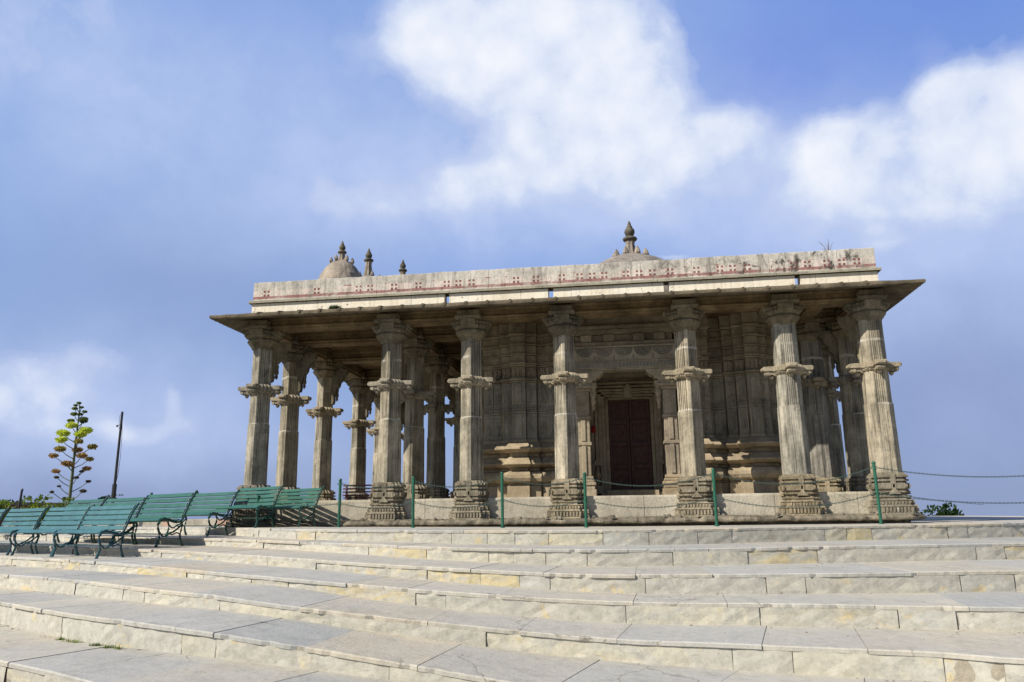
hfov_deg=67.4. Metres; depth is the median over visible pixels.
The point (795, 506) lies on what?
chain
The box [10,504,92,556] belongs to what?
park bench
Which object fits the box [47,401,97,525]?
agave
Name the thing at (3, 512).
park bench
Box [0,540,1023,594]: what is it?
stone step
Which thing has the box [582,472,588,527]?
barrier post
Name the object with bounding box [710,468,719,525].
barrier post
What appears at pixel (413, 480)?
barrier post
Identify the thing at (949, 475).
chain
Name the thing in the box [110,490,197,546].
park bench
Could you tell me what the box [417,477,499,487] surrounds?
chain
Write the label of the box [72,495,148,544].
park bench
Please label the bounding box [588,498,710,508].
chain
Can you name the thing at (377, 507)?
chain
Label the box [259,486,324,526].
park bench
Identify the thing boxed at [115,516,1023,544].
stone step
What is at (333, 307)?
roof weed
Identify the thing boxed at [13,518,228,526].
kerb
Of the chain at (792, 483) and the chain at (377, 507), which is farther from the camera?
the chain at (377, 507)
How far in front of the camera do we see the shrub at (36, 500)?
19.57 m
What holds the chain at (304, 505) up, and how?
attached to the barrier post at (339, 501)
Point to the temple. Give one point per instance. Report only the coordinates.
(655, 370)
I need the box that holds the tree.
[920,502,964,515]
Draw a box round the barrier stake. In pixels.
[255,495,259,526]
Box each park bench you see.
[0,506,49,554]
[0,507,9,521]
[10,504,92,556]
[35,497,107,542]
[50,503,139,558]
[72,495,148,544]
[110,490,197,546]
[166,490,239,535]
[214,484,283,527]
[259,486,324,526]
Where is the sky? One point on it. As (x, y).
(161, 161)
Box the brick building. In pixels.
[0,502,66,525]
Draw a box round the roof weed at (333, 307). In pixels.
[327,304,341,308]
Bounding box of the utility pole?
[109,412,123,525]
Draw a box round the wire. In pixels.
[809,472,982,504]
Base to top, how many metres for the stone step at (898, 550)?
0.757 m
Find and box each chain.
[262,502,335,505]
[343,502,410,508]
[344,481,410,488]
[415,500,499,508]
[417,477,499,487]
[504,477,581,484]
[505,500,579,506]
[588,474,709,486]
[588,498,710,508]
[717,468,869,484]
[719,493,874,507]
[877,467,1023,477]
[880,493,1023,503]
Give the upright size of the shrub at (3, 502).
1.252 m
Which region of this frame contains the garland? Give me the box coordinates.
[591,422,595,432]
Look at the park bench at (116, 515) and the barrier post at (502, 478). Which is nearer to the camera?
the park bench at (116, 515)
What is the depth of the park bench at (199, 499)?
15.47 m
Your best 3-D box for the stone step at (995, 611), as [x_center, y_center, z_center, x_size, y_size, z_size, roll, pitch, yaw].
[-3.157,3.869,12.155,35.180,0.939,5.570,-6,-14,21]
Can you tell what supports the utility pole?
on the stone step at (940, 527)
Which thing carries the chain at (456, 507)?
attached to the barrier post at (413, 480)
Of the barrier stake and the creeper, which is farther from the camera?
the creeper
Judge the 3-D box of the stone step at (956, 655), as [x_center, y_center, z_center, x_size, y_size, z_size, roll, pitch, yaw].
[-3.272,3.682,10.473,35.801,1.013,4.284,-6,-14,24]
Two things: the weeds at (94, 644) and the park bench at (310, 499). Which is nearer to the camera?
the weeds at (94, 644)
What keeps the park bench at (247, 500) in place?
on the stone step at (940, 527)
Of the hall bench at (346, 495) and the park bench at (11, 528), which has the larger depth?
the hall bench at (346, 495)
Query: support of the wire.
attached to the temple
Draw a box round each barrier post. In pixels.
[336,479,342,526]
[410,476,415,527]
[499,472,504,527]
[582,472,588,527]
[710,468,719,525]
[871,461,883,523]
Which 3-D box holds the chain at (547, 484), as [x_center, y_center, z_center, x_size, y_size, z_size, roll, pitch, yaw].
[0.566,2.545,13.975,1.426,0.161,0.029,-3,-13,8]
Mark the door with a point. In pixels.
(638, 437)
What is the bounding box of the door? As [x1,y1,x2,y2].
[608,399,652,489]
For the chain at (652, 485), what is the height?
0.202 m
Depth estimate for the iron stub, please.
17.64 m
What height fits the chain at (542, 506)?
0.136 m
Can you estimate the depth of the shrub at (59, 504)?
19.51 m
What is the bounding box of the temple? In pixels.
[209,221,926,526]
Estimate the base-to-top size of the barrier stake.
0.630 m
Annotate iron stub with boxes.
[13,489,23,540]
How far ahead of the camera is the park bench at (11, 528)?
14.43 m
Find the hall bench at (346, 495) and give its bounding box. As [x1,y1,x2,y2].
[342,484,372,499]
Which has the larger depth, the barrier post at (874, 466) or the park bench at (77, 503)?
the park bench at (77, 503)
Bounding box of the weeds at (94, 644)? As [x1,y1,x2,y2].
[54,636,125,649]
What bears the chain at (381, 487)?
attached to the barrier post at (339, 501)
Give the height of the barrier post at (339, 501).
0.909 m
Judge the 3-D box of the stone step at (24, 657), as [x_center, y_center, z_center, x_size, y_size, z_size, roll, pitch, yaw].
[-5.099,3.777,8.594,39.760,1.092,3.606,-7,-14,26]
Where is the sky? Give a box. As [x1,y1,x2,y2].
[0,0,1023,520]
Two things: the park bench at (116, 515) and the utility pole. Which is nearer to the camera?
the park bench at (116, 515)
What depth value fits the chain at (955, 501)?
12.65 m
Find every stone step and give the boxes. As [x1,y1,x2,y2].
[0,533,1023,566]
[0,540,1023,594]
[0,552,1023,631]
[0,565,1023,681]
[0,588,936,681]
[0,624,392,681]
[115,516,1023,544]
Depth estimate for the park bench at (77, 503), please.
15.85 m
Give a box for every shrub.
[0,499,15,519]
[6,493,53,529]
[39,497,73,525]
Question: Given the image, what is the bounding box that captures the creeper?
[82,494,123,503]

